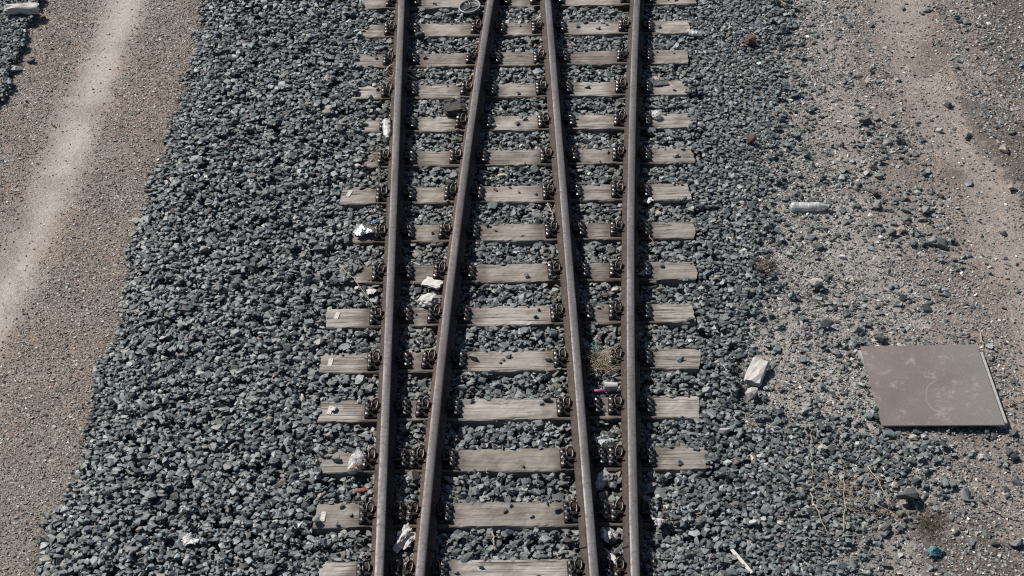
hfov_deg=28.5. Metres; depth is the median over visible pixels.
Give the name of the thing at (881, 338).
rock
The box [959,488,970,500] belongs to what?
rock
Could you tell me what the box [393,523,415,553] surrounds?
plastic bag
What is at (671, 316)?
sleeper
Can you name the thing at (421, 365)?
sleeper
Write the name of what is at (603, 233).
sleeper
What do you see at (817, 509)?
twig
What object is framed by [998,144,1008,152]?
rock
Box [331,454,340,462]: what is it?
stone
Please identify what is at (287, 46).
ballast
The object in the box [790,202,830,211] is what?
plastic bottle
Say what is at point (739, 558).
pale strip
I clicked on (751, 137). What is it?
brown lump
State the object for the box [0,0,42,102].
ballast
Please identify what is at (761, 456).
rock
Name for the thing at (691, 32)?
plastic bottle
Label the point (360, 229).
foil bag
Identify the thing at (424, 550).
rail
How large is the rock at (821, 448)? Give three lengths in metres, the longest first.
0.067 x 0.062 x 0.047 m
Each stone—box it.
[312,514,319,522]
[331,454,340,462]
[469,353,476,360]
[543,395,550,401]
[553,506,560,511]
[686,317,694,323]
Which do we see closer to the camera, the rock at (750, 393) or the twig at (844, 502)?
the twig at (844, 502)
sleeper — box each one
[313,499,708,539]
[315,556,709,575]
[317,394,699,434]
[318,346,700,386]
[318,445,706,485]
[326,302,696,339]
[336,259,697,294]
[339,181,691,215]
[341,219,695,253]
[346,145,694,178]
[351,78,688,109]
[351,110,690,142]
[353,18,689,46]
[355,47,687,78]
[357,0,696,18]
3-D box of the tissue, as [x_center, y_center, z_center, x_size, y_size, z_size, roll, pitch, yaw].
[0.684,1.784,14.605,0.091,0.048,0.156,-9,36,-14]
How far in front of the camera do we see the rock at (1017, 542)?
14.50 m
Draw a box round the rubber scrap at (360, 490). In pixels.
[354,488,368,492]
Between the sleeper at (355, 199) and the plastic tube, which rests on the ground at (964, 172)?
the sleeper at (355, 199)
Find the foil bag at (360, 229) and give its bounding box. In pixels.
[352,224,374,235]
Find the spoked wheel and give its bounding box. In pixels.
[458,0,480,13]
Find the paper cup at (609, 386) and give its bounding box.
[603,381,617,392]
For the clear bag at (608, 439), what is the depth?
15.39 m
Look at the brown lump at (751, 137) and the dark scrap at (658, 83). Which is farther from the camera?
the dark scrap at (658, 83)
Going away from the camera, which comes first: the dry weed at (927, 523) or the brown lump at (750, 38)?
the dry weed at (927, 523)
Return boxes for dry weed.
[743,250,783,276]
[776,457,906,520]
[894,499,956,543]
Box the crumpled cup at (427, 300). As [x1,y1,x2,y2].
[417,293,438,307]
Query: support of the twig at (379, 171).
on the ballast at (287, 46)
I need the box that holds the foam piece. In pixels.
[421,276,443,289]
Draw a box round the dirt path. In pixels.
[0,0,206,575]
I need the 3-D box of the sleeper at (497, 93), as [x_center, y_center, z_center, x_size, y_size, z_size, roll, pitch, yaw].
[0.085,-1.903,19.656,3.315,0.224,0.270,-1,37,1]
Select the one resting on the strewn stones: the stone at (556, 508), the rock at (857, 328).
the rock at (857, 328)
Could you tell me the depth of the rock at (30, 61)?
20.46 m
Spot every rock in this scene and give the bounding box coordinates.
[9,65,20,71]
[26,58,35,63]
[131,217,139,223]
[718,428,730,434]
[745,387,757,399]
[749,519,757,524]
[756,453,764,458]
[808,278,822,286]
[817,444,827,452]
[821,318,834,327]
[854,325,863,331]
[858,116,870,123]
[873,114,880,120]
[873,200,879,209]
[874,334,886,342]
[888,229,896,236]
[896,488,918,499]
[897,225,906,231]
[922,205,929,212]
[926,237,936,244]
[935,127,942,132]
[936,238,948,249]
[944,101,951,108]
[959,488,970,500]
[963,18,969,24]
[964,132,971,139]
[990,539,999,545]
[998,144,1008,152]
[999,230,1006,235]
[1008,183,1015,189]
[1008,539,1022,545]
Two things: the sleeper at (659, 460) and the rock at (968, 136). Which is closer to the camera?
the sleeper at (659, 460)
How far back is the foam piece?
17.10 m
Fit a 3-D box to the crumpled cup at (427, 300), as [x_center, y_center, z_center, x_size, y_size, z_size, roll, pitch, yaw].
[-0.700,0.107,16.896,0.155,0.108,0.181,26,45,32]
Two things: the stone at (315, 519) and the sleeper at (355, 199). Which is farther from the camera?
the sleeper at (355, 199)
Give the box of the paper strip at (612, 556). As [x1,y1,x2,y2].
[605,548,615,562]
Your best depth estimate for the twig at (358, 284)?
17.07 m
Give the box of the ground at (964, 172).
[0,0,1023,575]
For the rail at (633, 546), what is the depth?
16.55 m
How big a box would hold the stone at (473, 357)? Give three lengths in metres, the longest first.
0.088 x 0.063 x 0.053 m
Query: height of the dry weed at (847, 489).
0.054 m
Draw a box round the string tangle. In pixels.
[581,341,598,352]
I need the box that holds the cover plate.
[857,344,1007,428]
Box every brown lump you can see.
[744,33,755,45]
[746,133,755,143]
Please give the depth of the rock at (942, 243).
17.48 m
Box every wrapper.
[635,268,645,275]
[643,197,653,202]
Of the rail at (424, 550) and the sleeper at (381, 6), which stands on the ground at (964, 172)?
the sleeper at (381, 6)
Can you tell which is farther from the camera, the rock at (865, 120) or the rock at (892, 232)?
the rock at (865, 120)
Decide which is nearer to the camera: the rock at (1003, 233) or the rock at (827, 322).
the rock at (827, 322)
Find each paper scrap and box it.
[180,506,189,511]
[181,532,198,545]
[366,289,375,294]
[652,517,664,524]
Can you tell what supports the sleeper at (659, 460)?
on the ground at (964, 172)
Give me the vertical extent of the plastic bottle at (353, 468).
0.084 m
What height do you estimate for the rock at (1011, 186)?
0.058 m
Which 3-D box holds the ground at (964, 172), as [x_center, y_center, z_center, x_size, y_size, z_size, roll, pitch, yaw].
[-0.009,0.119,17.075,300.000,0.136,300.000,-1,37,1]
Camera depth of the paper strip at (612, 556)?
14.43 m
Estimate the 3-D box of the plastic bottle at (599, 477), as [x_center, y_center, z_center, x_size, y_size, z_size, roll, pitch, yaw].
[0.676,1.436,15.119,0.106,0.071,0.230,9,38,14]
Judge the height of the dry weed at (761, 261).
0.043 m
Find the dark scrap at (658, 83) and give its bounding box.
[651,79,668,86]
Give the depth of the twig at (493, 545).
14.58 m
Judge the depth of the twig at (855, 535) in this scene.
14.61 m
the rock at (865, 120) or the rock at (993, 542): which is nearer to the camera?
the rock at (993, 542)
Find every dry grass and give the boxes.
[372,63,416,101]
[581,339,640,379]
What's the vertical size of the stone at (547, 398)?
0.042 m
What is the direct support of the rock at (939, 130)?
on the ground at (964, 172)
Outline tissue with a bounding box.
[600,527,613,542]
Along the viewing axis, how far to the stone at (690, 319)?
16.59 m
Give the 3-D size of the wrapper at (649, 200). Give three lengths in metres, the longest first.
0.119 x 0.099 x 0.027 m
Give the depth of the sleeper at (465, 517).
14.79 m
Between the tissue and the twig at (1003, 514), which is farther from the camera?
the twig at (1003, 514)
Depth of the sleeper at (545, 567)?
14.37 m
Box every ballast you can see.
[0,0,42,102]
[35,0,916,575]
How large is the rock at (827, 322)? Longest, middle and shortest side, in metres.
0.107 x 0.072 x 0.063 m
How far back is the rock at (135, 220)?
18.15 m
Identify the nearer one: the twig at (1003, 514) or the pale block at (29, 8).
the twig at (1003, 514)
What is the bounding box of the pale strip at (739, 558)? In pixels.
[730,549,753,573]
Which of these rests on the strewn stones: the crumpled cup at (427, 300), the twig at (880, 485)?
the twig at (880, 485)
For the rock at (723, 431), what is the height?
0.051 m
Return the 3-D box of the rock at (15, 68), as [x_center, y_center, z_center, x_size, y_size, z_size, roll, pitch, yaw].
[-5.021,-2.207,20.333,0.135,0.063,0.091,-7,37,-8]
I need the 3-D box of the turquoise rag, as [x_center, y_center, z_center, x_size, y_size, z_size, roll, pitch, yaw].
[3.035,1.883,14.464,0.151,0.065,0.096,-7,30,-8]
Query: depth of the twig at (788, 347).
16.42 m
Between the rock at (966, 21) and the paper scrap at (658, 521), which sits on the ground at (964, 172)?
the rock at (966, 21)
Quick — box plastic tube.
[592,389,605,393]
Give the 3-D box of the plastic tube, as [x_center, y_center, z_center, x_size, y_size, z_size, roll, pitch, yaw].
[0.696,0.814,15.901,0.132,0.032,0.032,-3,37,-2]
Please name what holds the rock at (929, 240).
on the strewn stones
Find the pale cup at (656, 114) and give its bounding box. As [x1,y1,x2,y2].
[652,110,660,119]
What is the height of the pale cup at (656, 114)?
0.086 m
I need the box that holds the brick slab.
[442,99,465,116]
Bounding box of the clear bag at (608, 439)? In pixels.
[595,434,614,446]
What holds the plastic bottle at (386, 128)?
on the sleeper at (610, 125)
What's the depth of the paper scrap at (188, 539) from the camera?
14.62 m
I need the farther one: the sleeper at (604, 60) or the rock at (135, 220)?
the sleeper at (604, 60)
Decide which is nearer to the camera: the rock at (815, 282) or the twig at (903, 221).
the rock at (815, 282)
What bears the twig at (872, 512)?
on the strewn stones
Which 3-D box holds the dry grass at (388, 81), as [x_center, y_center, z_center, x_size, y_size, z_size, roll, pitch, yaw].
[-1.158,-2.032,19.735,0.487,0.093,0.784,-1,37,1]
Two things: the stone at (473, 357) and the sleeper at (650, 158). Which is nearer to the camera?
the stone at (473, 357)
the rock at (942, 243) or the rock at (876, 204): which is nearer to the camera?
the rock at (942, 243)
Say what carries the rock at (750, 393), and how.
on the strewn stones
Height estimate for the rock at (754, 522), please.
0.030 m
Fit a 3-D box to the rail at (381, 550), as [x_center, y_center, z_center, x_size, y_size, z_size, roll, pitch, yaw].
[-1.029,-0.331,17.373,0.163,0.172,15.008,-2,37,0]
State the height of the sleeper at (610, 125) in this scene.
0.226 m
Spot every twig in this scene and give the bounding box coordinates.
[341,266,374,307]
[369,149,383,210]
[491,531,495,550]
[781,333,793,366]
[810,492,827,532]
[833,533,877,537]
[843,467,845,531]
[855,508,888,513]
[867,466,892,507]
[900,219,925,236]
[990,508,1018,518]
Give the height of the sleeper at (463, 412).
0.225 m
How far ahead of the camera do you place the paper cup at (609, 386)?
15.88 m
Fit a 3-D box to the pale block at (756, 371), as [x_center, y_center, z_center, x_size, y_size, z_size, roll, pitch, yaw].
[1.957,0.668,16.105,0.152,0.073,0.295,12,45,17]
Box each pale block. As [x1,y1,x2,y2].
[3,2,39,14]
[744,357,768,386]
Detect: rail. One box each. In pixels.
[370,0,409,575]
[412,0,499,575]
[540,0,602,575]
[621,0,644,575]
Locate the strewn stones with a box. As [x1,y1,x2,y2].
[724,0,1023,575]
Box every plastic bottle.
[346,447,362,474]
[382,118,391,139]
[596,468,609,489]
[686,29,701,35]
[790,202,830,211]
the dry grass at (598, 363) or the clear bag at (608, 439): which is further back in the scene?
the dry grass at (598, 363)
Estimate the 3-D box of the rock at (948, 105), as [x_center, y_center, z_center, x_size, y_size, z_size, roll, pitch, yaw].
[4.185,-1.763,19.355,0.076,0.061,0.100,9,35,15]
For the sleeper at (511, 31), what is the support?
on the ground at (964, 172)
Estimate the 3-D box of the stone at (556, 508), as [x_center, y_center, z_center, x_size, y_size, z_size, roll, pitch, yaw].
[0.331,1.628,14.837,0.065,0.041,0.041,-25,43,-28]
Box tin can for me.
[415,31,424,37]
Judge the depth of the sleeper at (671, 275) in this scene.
17.19 m
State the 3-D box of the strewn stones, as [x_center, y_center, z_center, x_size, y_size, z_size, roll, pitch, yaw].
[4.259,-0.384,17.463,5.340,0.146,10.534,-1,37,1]
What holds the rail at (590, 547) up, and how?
on the sleeper at (381, 6)
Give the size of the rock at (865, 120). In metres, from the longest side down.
0.133 x 0.084 x 0.061 m
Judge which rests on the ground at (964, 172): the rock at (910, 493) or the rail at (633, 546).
the rock at (910, 493)
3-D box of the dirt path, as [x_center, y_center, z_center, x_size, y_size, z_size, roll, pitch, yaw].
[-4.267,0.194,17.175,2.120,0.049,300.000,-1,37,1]
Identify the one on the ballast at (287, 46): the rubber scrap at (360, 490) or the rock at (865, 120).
the rubber scrap at (360, 490)
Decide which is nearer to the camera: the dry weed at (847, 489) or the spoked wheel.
the dry weed at (847, 489)
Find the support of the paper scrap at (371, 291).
on the ballast at (287, 46)
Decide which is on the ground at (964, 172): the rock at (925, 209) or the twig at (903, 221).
the rock at (925, 209)
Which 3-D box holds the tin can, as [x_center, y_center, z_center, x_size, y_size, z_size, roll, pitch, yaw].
[-0.937,-2.577,20.484,0.090,0.056,0.055,-16,39,-19]
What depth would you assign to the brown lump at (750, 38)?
20.23 m
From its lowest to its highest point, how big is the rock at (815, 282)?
0.056 m
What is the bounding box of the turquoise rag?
[924,547,944,555]
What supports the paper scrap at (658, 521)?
on the ballast at (287, 46)

